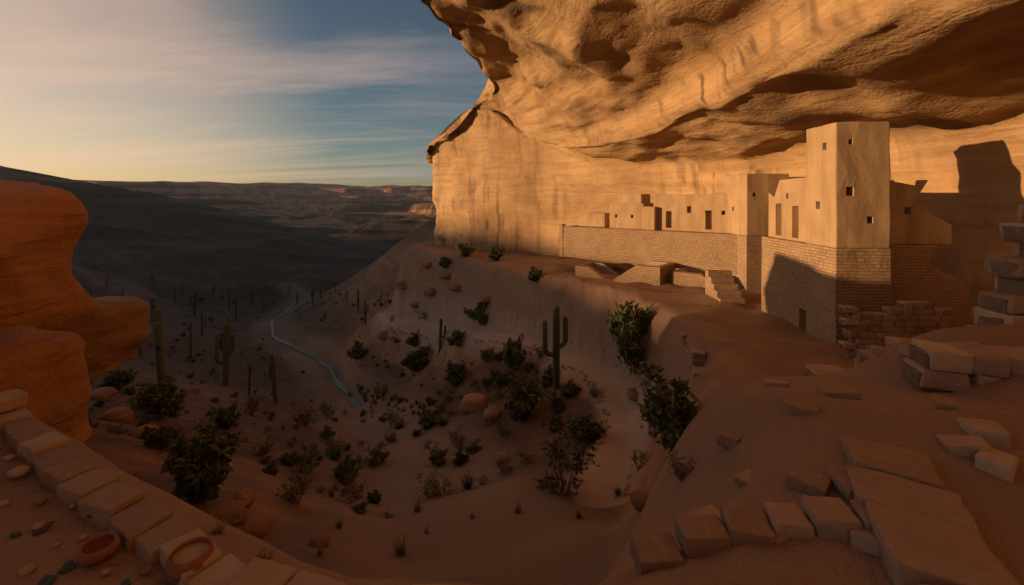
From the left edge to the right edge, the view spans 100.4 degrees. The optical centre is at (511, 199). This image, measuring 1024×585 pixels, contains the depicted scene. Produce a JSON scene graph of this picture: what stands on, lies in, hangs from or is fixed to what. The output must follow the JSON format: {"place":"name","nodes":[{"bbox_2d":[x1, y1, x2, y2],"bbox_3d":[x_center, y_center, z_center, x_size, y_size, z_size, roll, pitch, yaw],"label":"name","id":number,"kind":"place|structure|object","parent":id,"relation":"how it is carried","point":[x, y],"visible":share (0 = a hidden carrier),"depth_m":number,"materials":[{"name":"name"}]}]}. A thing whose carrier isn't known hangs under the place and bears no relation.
{"place":"outdoors","nodes":[
{"label":"outdoors","id":0,"kind":"place"},
{"bbox_2d":[37,575,56,584],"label":"pot shard","id":1,"kind":"object","parent":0,"point":[47,580],"visible":1,"depth_m":2.14,"materials":[{"name":"grey"}]},
{"bbox_2d":[202,515,234,535],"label":"bunch grass","id":2,"kind":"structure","parent":0,"point":[218,529],"depth_m":2.75,"materials":[{"name":"plant"}]},
{"bbox_2d":[0,0,487,185],"label":"sky","id":3,"kind":"structure","parent":0,"point":[341,92],"materials":[{"name":"blue"}]},
{"bbox_2d":[269,288,359,407],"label":"stream water","id":4,"kind":"structure","parent":0,"point":[354,402],"depth_m":59.21,"materials":[{"name":"blue liquid"}]},
{"bbox_2d":[0,166,1023,584],"bbox_3d":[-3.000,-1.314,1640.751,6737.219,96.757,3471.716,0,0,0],"label":"ground","id":5,"kind":"structure","parent":0,"point":[278,242],"depth_m":19.55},
{"bbox_2d":[6,465,30,477],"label":"pebble","id":6,"kind":"object","parent":5,"relation":"on","point":[18,471],"visible":1,"depth_m":2.95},
{"bbox_2d":[17,564,35,576],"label":"pebble","id":7,"kind":"object","parent":5,"relation":"on","point":[26,570],"visible":1,"depth_m":2.19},
{"bbox_2d":[0,325,94,442],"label":"outcrop rock","id":8,"kind":"object","parent":5,"relation":"on","point":[46,371],"visible":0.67,"depth_m":10.53,"materials":[{"name":"stone"}]},
{"bbox_2d":[0,180,101,335],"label":"outcrop rock","id":9,"kind":"object","parent":5,"relation":"on","point":[42,228],"visible":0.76,"depth_m":14.31,"materials":[{"name":"stone"}]},
{"bbox_2d":[57,559,76,573],"bbox_3d":[-2.323,1.917,2.232,0.072,0.009,0.078,-2,5,-39],"label":"pot shard","id":10,"kind":"object","parent":5,"relation":"on","point":[68,566],"visible":1,"depth_m":2.23,"materials":[{"name":"grey"}]},
{"bbox_2d":[76,531,119,565],"bbox_3d":[-2.236,1.899,2.310,0.170,0.085,0.170,3,5,0],"label":"clay bowl","id":11,"kind":"object","parent":5,"relation":"on","point":[98,548],"visible":1,"depth_m":2.31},
{"bbox_2d":[89,387,116,400],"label":"boulder","id":12,"kind":"object","parent":5,"relation":"on","point":[105,393],"visible":0.71,"depth_m":22.75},
{"bbox_2d":[96,406,133,423],"bbox_3d":[-18.155,9.937,19.496,1.353,0.653,1.036,0,0,0],"label":"boulder","id":13,"kind":"object","parent":5,"relation":"on","point":[117,414],"visible":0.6,"depth_m":19.29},
{"bbox_2d":[81,296,151,379],"bbox_3d":[-19.497,5.938,18.568,4.346,3.124,6.279,0,0,0],"label":"outcrop rock","id":14,"kind":"object","parent":5,"relation":"on","point":[116,335],"visible":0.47,"depth_m":18.96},
{"bbox_2d":[102,366,135,389],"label":"green shrub","id":15,"kind":"object","parent":5,"relation":"on","point":[116,378],"visible":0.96,"depth_m":26.25,"materials":[{"name":"green plant"}]},
{"bbox_2d":[123,467,142,478],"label":"boulder","id":16,"kind":"object","parent":5,"relation":"on","point":[136,472],"visible":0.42,"depth_m":11.13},
{"bbox_2d":[127,424,158,437],"bbox_3d":[-15.159,9.628,17.504,0.933,0.507,1.018,0,0,0],"label":"boulder","id":17,"kind":"object","parent":5,"relation":"on","point":[135,432],"visible":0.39,"depth_m":17.39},
{"bbox_2d":[126,374,187,419],"bbox_3d":[-18.207,10.194,21.918,2.269,2.239,2.541,0,0,41],"label":"green shrub","id":18,"kind":"object","parent":5,"relation":"on","point":[158,400],"visible":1,"depth_m":21.62,"materials":[{"name":"green plant"}]},
{"bbox_2d":[152,308,164,383],"bbox_3d":[-24.982,10.478,30.184,0.695,5.671,1.867,0,0,-47],"label":"saguaro","id":19,"kind":"object","parent":5,"relation":"on","point":[158,344],"visible":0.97,"depth_m":29.98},
{"bbox_2d":[142,423,181,450],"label":"green shrub","id":20,"kind":"object","parent":5,"relation":"on","point":[152,442],"visible":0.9,"depth_m":14.19,"materials":[{"name":"green plant"}]},
{"bbox_2d":[157,418,248,501],"bbox_3d":[-7.857,6.585,10.733,1.832,1.883,1.654,0,0,4],"label":"green shrub","id":21,"kind":"object","parent":5,"relation":"on","point":[201,468],"visible":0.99,"depth_m":10.49,"materials":[{"name":"green plant"}]},
{"bbox_2d":[214,323,234,385],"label":"saguaro","id":22,"kind":"object","parent":5,"relation":"on","point":[226,349],"visible":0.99,"depth_m":47.18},
{"bbox_2d":[0,389,452,584],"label":"kerb stones","id":23,"kind":"object","parent":5,"relation":"on","point":[150,531],"visible":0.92,"depth_m":2.57,"materials":[{"name":"stone"}]},
{"bbox_2d":[165,536,213,582],"bbox_3d":[-1.684,1.898,2.235,0.210,0.125,0.210,0,0,0],"label":"pottery bowl","id":24,"kind":"object","parent":23,"relation":"on","point":[173,572],"visible":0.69,"depth_m":2.17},
{"bbox_2d":[211,400,241,427],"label":"green shrub","id":25,"kind":"object","parent":5,"relation":"on","point":[229,416],"visible":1,"depth_m":22.82,"materials":[{"name":"green plant"}]},
{"bbox_2d":[209,500,247,525],"bbox_3d":[-6.765,7.413,10.117,0.844,0.333,0.639,0,0,0],"label":"boulder","id":26,"kind":"object","parent":5,"relation":"on","point":[229,509],"visible":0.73,"depth_m":10.02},
{"bbox_2d":[231,488,255,508],"bbox_3d":[-7.034,7.809,11.125,0.521,0.335,0.558,0,0,0],"label":"boulder","id":27,"kind":"object","parent":5,"relation":"on","point":[247,495],"visible":0.6,"depth_m":11.10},
{"bbox_2d":[239,392,267,414],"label":"dry shrub","id":28,"kind":"object","parent":5,"relation":"on","point":[254,406],"visible":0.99,"depth_m":29.57,"materials":[{"name":"brown plant"}]},
{"bbox_2d":[240,510,274,538],"bbox_3d":[-6.066,7.729,10.121,0.688,0.311,0.745,0,0,0],"label":"boulder","id":29,"kind":"object","parent":5,"relation":"on","point":[258,524],"visible":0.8,"depth_m":10.03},
{"bbox_2d":[252,427,277,456],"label":"dry shrub","id":30,"kind":"object","parent":5,"relation":"on","point":[262,449],"visible":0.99,"depth_m":19.42,"materials":[{"name":"brown plant"}]},
{"bbox_2d":[262,460,278,474],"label":"green shrub","id":31,"kind":"object","parent":5,"relation":"on","point":[271,469],"visible":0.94,"depth_m":16.57,"materials":[{"name":"green plant"}]},
{"bbox_2d":[268,354,277,402],"bbox_3d":[-20.898,15.656,37.276,0.894,4.439,0.354,-3,1,42],"label":"saguaro","id":32,"kind":"object","parent":5,"relation":"on","point":[272,371],"visible":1,"depth_m":37.00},
{"bbox_2d":[275,450,298,464],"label":"green shrub","id":33,"kind":"object","parent":5,"relation":"on","point":[285,457],"visible":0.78,"depth_m":19.12,"materials":[{"name":"green plant"}]},
{"bbox_2d":[271,474,313,503],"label":"dry shrub","id":34,"kind":"object","parent":5,"relation":"on","point":[293,497],"visible":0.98,"depth_m":12.98,"materials":[{"name":"brown plant"}]},
{"bbox_2d":[290,461,314,480],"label":"dry shrub","id":35,"kind":"object","parent":5,"relation":"on","point":[305,469],"visible":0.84,"depth_m":16.96,"materials":[{"name":"brown plant"}]},
{"bbox_2d":[285,401,320,425],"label":"dry shrub","id":36,"kind":"object","parent":5,"relation":"on","point":[304,417],"visible":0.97,"depth_m":27.39,"materials":[{"name":"brown plant"}]},
{"bbox_2d":[290,452,319,472],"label":"green shrub","id":37,"kind":"object","parent":5,"relation":"on","point":[301,459],"visible":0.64,"depth_m":18.18,"materials":[{"name":"green plant"}]},
{"bbox_2d":[307,532,329,547],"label":"boulder","id":38,"kind":"object","parent":5,"relation":"on","point":[319,539],"visible":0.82,"depth_m":9.71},
{"bbox_2d":[319,398,335,416],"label":"dry shrub","id":39,"kind":"object","parent":5,"relation":"on","point":[329,410],"visible":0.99,"depth_m":35.16,"materials":[{"name":"brown plant"}]},
{"bbox_2d":[316,435,349,454],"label":"dry shrub","id":40,"kind":"object","parent":5,"relation":"on","point":[332,447],"visible":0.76,"depth_m":22.75,"materials":[{"name":"brown plant"}]},
{"bbox_2d":[337,458,362,485],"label":"green shrub","id":41,"kind":"object","parent":5,"relation":"on","point":[344,469],"visible":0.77,"depth_m":18.28,"materials":[{"name":"green plant"}]},
{"bbox_2d":[337,472,367,502],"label":"dry shrub","id":42,"kind":"object","parent":5,"relation":"on","point":[348,491],"visible":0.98,"depth_m":15.60,"materials":[{"name":"brown plant"}]},
{"bbox_2d":[346,340,368,359],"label":"green shrub","id":43,"kind":"object","parent":5,"relation":"on","point":[356,351],"visible":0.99,"depth_m":52.55,"materials":[{"name":"green plant"}]},
{"bbox_2d":[352,500,369,513],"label":"green shrub","id":44,"kind":"object","parent":5,"relation":"on","point":[359,508],"visible":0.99,"depth_m":14.26,"materials":[{"name":"green plant"}]},
{"bbox_2d":[355,436,384,467],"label":"dry shrub","id":45,"kind":"object","parent":5,"relation":"on","point":[377,461],"visible":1,"depth_m":22.39,"materials":[{"name":"brown plant"}]},
{"bbox_2d":[364,489,381,503],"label":"green shrub","id":46,"kind":"object","parent":5,"relation":"on","point":[374,497],"visible":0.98,"depth_m":16.60,"materials":[{"name":"green plant"}]},
{"bbox_2d":[365,442,389,465],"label":"green shrub","id":47,"kind":"object","parent":5,"relation":"on","point":[386,454],"visible":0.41,"depth_m":22.98,"materials":[{"name":"green plant"}]},
{"bbox_2d":[383,405,406,427],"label":"dry shrub","id":48,"kind":"object","parent":5,"relation":"on","point":[401,420],"visible":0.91,"depth_m":30.22,"materials":[{"name":"brown plant"}]},
{"bbox_2d":[388,532,413,558],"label":"bunch grass","id":49,"kind":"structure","parent":5,"relation":"on","point":[401,549],"depth_m":10.25,"materials":[{"name":"plant"}]},
{"bbox_2d":[405,329,419,346],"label":"green shrub","id":50,"kind":"object","parent":5,"relation":"on","point":[413,340],"visible":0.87,"depth_m":47.32,"materials":[{"name":"green plant"}]},
{"bbox_2d":[399,343,430,371],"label":"green shrub","id":51,"kind":"object","parent":5,"relation":"on","point":[414,361],"visible":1,"depth_m":44.13,"materials":[{"name":"green plant"}]},
{"bbox_2d":[417,405,439,429],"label":"green shrub","id":52,"kind":"object","parent":5,"relation":"on","point":[424,420],"visible":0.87,"depth_m":27.70,"materials":[{"name":"green plant"}]},
{"bbox_2d":[411,465,456,497],"bbox_3d":[-3.047,11.305,17.082,1.833,1.284,1.757,-1,2,-3],"label":"dry shrub","id":53,"kind":"object","parent":5,"relation":"on","point":[432,487],"visible":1,"depth_m":16.89,"materials":[{"name":"brown plant"}]},
{"bbox_2d":[427,448,449,465],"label":"green shrub","id":54,"kind":"object","parent":5,"relation":"on","point":[433,457],"visible":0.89,"depth_m":21.51,"materials":[{"name":"green plant"}]},
{"bbox_2d":[446,329,465,345],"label":"green shrub","id":55,"kind":"object","parent":5,"relation":"on","point":[456,338],"visible":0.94,"depth_m":40.09,"materials":[{"name":"green plant"}]},
{"bbox_2d":[444,359,470,386],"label":"green shrub","id":56,"kind":"object","parent":5,"relation":"on","point":[456,372],"visible":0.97,"depth_m":33.90,"materials":[{"name":"green plant"}]},
{"bbox_2d":[447,423,467,447],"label":"dry shrub","id":57,"kind":"object","parent":5,"relation":"on","point":[455,438],"visible":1,"depth_m":23.38,"materials":[{"name":"brown plant"}]},
{"bbox_2d":[449,444,469,465],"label":"green shrub","id":58,"kind":"object","parent":5,"relation":"on","point":[461,458],"visible":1,"depth_m":20.95,"materials":[{"name":"green plant"}]},
{"bbox_2d":[458,242,475,255],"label":"green shrub","id":59,"kind":"object","parent":5,"relation":"on","point":[465,251],"visible":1,"depth_m":47.41,"materials":[{"name":"green plant"}]},
{"bbox_2d":[456,469,481,491],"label":"yucca","id":60,"kind":"object","parent":5,"relation":"on","point":[467,485],"visible":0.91,"depth_m":17.28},
{"bbox_2d":[464,437,481,452],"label":"green shrub","id":61,"kind":"object","parent":5,"relation":"on","point":[473,447],"visible":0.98,"depth_m":21.97,"materials":[{"name":"green plant"}]},
{"bbox_2d":[459,393,487,414],"bbox_3d":[-2.539,13.553,28.342,1.967,1.014,1.540,0,0,0],"label":"boulder","id":62,"kind":"object","parent":5,"relation":"on","point":[471,403],"visible":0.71,"depth_m":27.85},
{"bbox_2d":[462,300,488,325],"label":"green shrub","id":63,"kind":"object","parent":5,"relation":"on","point":[479,315],"visible":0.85,"depth_m":40.27,"materials":[{"name":"green plant"}]},
{"bbox_2d":[483,406,499,424],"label":"boulder","id":64,"kind":"object","parent":5,"relation":"on","point":[491,415],"visible":0.94,"depth_m":25.11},
{"bbox_2d":[488,245,506,260],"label":"green shrub","id":65,"kind":"object","parent":5,"relation":"on","point":[497,253],"visible":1,"depth_m":44.44,"materials":[{"name":"green plant"}]},
{"bbox_2d":[495,415,510,436],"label":"dry shrub","id":66,"kind":"object","parent":5,"relation":"on","point":[498,426],"visible":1,"depth_m":22.81,"materials":[{"name":"brown plant"}]},
{"bbox_2d":[496,453,514,474],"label":"dry shrub","id":67,"kind":"object","parent":5,"relation":"on","point":[506,468],"visible":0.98,"depth_m":18.23,"materials":[{"name":"brown plant"}]},
{"bbox_2d":[379,307,644,495],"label":"trail edge stones","id":68,"kind":"object","parent":5,"relation":"on","point":[626,491],"visible":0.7,"depth_m":21.38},
{"bbox_2d":[500,334,528,369],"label":"green shrub","id":69,"kind":"object","parent":5,"relation":"on","point":[513,356],"visible":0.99,"depth_m":31.37,"materials":[{"name":"green plant"}]},
{"bbox_2d":[512,440,536,465],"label":"dry shrub","id":70,"kind":"object","parent":5,"relation":"on","point":[526,459],"visible":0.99,"depth_m":18.57,"materials":[{"name":"brown plant"}]},
{"bbox_2d":[503,368,547,421],"bbox_3d":[0.615,11.336,24.834,2.393,2.818,2.630,0,0,-21],"label":"green shrub","id":71,"kind":"object","parent":5,"relation":"on","point":[523,392],"visible":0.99,"depth_m":24.37,"materials":[{"name":"green plant"}]},
{"bbox_2d":[527,266,543,281],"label":"green shrub","id":72,"kind":"object","parent":5,"relation":"on","point":[534,273],"visible":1,"depth_m":35.45,"materials":[{"name":"green plant"}]},
{"bbox_2d":[542,305,567,389],"bbox_3d":[2.723,9.388,26.875,1.817,5.487,0.541,0,0,-31],"label":"saguaro","id":73,"kind":"object","parent":5,"relation":"on","point":[557,347],"visible":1,"depth_m":26.76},
{"bbox_2d":[546,409,563,431],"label":"green shrub","id":74,"kind":"object","parent":5,"relation":"on","point":[555,422],"visible":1,"depth_m":21.79,"materials":[{"name":"green plant"}]},
{"bbox_2d":[547,391,565,412],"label":"green shrub","id":75,"kind":"object","parent":5,"relation":"on","point":[557,405],"visible":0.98,"depth_m":23.98,"materials":[{"name":"green plant"}]},
{"bbox_2d":[559,224,565,256],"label":"wall","id":76,"kind":"structure","parent":5,"relation":"on","point":[561,233],"depth_m":39.42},
{"bbox_2d":[537,427,599,499],"bbox_3d":[1.729,8.759,14.232,1.810,2.148,2.139,0,0,-35],"label":"dry shrub","id":77,"kind":"object","parent":5,"relation":"on","point":[578,458],"visible":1,"depth_m":14.07,"materials":[{"name":"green plant"}]},
{"bbox_2d":[560,378,582,396],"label":"green shrub","id":78,"kind":"object","parent":5,"relation":"on","point":[569,388],"visible":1,"depth_m":25.37,"materials":[{"name":"green plant"}]},
{"bbox_2d":[564,412,607,444],"bbox_3d":[3.272,10.132,18.863,2.091,1.578,1.595,0,0,-10],"label":"green shrub","id":79,"kind":"object","parent":5,"relation":"on","point":[591,431],"visible":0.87,"depth_m":18.67,"materials":[{"name":"green plant"}]},
{"bbox_2d":[575,262,620,277],"bbox_3d":[7.101,6.201,34.329,3.134,1.822,2.685,0,0,40],"label":"room","id":80,"kind":"object","parent":5,"relation":"on","point":[595,270],"visible":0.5,"depth_m":34.23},
{"bbox_2d":[605,299,653,375],"bbox_3d":[6.637,7.435,22.960,2.982,4.150,2.529,0,0,2],"label":"shrub","id":81,"kind":"object","parent":5,"relation":"on","point":[625,327],"visible":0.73,"depth_m":22.77,"materials":[{"name":"green plant"}]},
{"bbox_2d":[626,387,637,400],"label":"boulder","id":82,"kind":"object","parent":5,"relation":"on","point":[632,394],"visible":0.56,"depth_m":22.04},
{"bbox_2d":[630,449,647,470],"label":"dry shrub","id":83,"kind":"object","parent":5,"relation":"on","point":[634,458],"visible":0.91,"depth_m":15.33,"materials":[{"name":"brown plant"}]},
{"bbox_2d":[630,489,649,510],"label":"boulder","id":84,"kind":"object","parent":5,"relation":"on","point":[638,498],"visible":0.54,"depth_m":9.22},
{"bbox_2d":[613,260,675,285],"bbox_3d":[9.867,5.897,31.711,3.536,2.430,3.198,0,0,40],"label":"room","id":85,"kind":"object","parent":5,"relation":"on","point":[658,273],"visible":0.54,"depth_m":30.35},
{"bbox_2d":[631,359,701,452],"bbox_3d":[4.401,5.681,11.865,1.722,2.466,2.242,0,0,-38],"label":"green shrub","id":86,"kind":"object","parent":5,"relation":"on","point":[671,413],"visible":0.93,"depth_m":11.73,"materials":[{"name":"green plant"}]},
{"bbox_2d":[667,447,699,481],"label":"dry shrub","id":87,"kind":"object","parent":5,"relation":"on","point":[679,472],"visible":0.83,"depth_m":4.04,"materials":[{"name":"brown plant"}]},
{"bbox_2d":[671,267,704,287],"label":"low wall","id":88,"kind":"structure","parent":5,"relation":"on","point":[689,277],"depth_m":29.14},
{"bbox_2d":[680,331,705,378],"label":"buttress wall","id":89,"kind":"structure","parent":5,"relation":"on","point":[696,358],"depth_m":16.75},
{"bbox_2d":[705,270,731,294],"bbox_3d":[12.464,5.444,25.765,1.415,2.336,0.451,0,0,3],"label":"stair step","id":90,"kind":"object","parent":5,"relation":"on","point":[718,273],"visible":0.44,"depth_m":25.59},
{"bbox_2d":[708,276,734,296],"bbox_3d":[12.435,5.598,25.346,1.410,2.010,0.453,0,0,3],"label":"stair step","id":91,"kind":"object","parent":5,"relation":"on","point":[721,279],"visible":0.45,"depth_m":25.17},
{"bbox_2d":[711,283,737,297],"bbox_3d":[12.407,5.761,24.926,1.427,1.694,0.459,0,0,3],"label":"stair step","id":92,"kind":"object","parent":5,"relation":"on","point":[724,286],"visible":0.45,"depth_m":24.75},
{"bbox_2d":[714,290,741,299],"bbox_3d":[12.385,5.921,24.504,1.419,1.382,0.451,0,0,3],"label":"stair step","id":93,"kind":"object","parent":5,"relation":"on","point":[727,293],"visible":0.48,"depth_m":24.30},
{"bbox_2d":[717,297,744,303],"bbox_3d":[12.368,6.081,24.089,1.434,1.050,0.459,0,0,3],"label":"stair step","id":94,"kind":"object","parent":5,"relation":"on","point":[738,300],"visible":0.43,"depth_m":23.91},
{"bbox_2d":[732,235,761,289],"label":"wall pier","id":95,"kind":"structure","parent":5,"relation":"on","point":[747,276],"depth_m":27.95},
{"bbox_2d":[725,174,788,235],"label":"building","id":96,"kind":"structure","parent":95,"relation":"on","point":[748,201],"depth_m":28.01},
{"bbox_2d":[630,495,871,575],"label":"edge stones","id":97,"kind":"object","parent":5,"relation":"on","point":[736,523],"visible":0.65,"depth_m":2.43,"materials":[{"name":"stone"}]},
{"bbox_2d":[761,236,891,343],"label":"brick wall","id":98,"kind":"structure","parent":5,"relation":"on","point":[810,288],"depth_m":17.87,"materials":[{"name":"brick"}]},
{"bbox_2d":[768,177,805,242],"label":"rooms","id":99,"kind":"object","parent":98,"relation":"on","point":[787,207],"visible":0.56,"depth_m":20.57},
{"bbox_2d":[810,349,875,375],"bbox_3d":[6.205,2.982,6.403,2.984,1.295,0.565,0,0,11],"label":"rock","id":100,"kind":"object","parent":5,"relation":"on","point":[863,355],"depth_m":6.64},
{"bbox_2d":[687,344,1018,557],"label":"loose blocks","id":101,"kind":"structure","parent":5,"relation":"on","point":[979,438],"depth_m":2.93,"materials":[{"name":"stone"}]},
{"bbox_2d":[838,301,954,357],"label":"low wall","id":102,"kind":"structure","parent":5,"relation":"on","point":[900,319],"depth_m":15.38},
{"bbox_2d":[804,205,1023,375],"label":"stone slabs","id":103,"kind":"structure","parent":5,"relation":"on","point":[1003,303],"depth_m":6.60,"materials":[{"name":"stone"}]},
{"bbox_2d":[825,381,1019,584],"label":"stone slabs","id":104,"kind":"structure","parent":5,"relation":"on","point":[925,530],"depth_m":2.28,"materials":[{"name":"stone"}]},
{"bbox_2d":[889,244,969,327],"bbox_3d":[17.389,4.181,19.568,4.536,4.480,2.455,0,0,3],"label":"masonry","id":105,"kind":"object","parent":5,"relation":"on","point":[916,275],"visible":0.14,"depth_m":18.34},
{"bbox_2d":[890,180,951,244],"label":"adobe wall","id":106,"kind":"structure","parent":105,"relation":"on","point":[912,222],"depth_m":18.37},
{"bbox_2d":[900,339,1023,391],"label":"stone blocks","id":107,"kind":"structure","parent":5,"relation":"on","point":[926,365],"depth_m":4.66,"materials":[{"name":"stone"}]},
{"bbox_2d":[421,0,1023,324],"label":"cliff rock","id":108,"kind":"object","parent":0,"point":[580,108],"visible":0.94,"depth_m":23.21,"materials":[{"name":"stone"}]},
{"bbox_2d":[563,225,736,273],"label":"retaining wall","id":109,"kind":"structure","parent":108,"relation":"on","point":[701,250],"depth_m":32.90,"materials":[{"name":"brick"}]},
{"bbox_2d":[579,212,609,226],"bbox_3d":[7.718,1.802,38.736,2.637,1.224,2.033,0,0,40],"label":"room","id":110,"kind":"object","parent":109,"relation":"on","point":[598,219],"visible":0.8,"depth_m":37.78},
{"bbox_2d":[610,203,653,228],"bbox_3d":[10.224,1.351,36.128,3.048,2.132,2.634,0,0,40],"label":"room","id":111,"kind":"object","parent":109,"relation":"on","point":[625,215],"visible":0.7,"depth_m":35.12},
{"bbox_2d":[618,194,649,202],"bbox_3d":[10.359,-0.050,36.210,2.121,0.826,1.942,0,0,40],"label":"room","id":112,"kind":"object","parent":111,"relation":"on","point":[633,198],"visible":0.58,"depth_m":35.45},
{"bbox_2d":[642,206,656,229],"bbox_3d":[11.345,1.471,34.347,1.037,1.869,1.915,0,0,40],"label":"room","id":113,"kind":"object","parent":109,"relation":"on","point":[649,217],"visible":0.73,"depth_m":33.60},
{"bbox_2d":[653,194,728,232],"bbox_3d":[14.368,1.004,33.060,5.952,2.822,2.847,0,0,40],"label":"room","id":114,"kind":"object","parent":109,"relation":"on","point":[695,212],"visible":0.68,"depth_m":31.92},
{"bbox_2d":[805,121,890,247],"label":"tower","id":115,"kind":"structure","parent":0,"point":[848,173],"depth_m":16.98,"materials":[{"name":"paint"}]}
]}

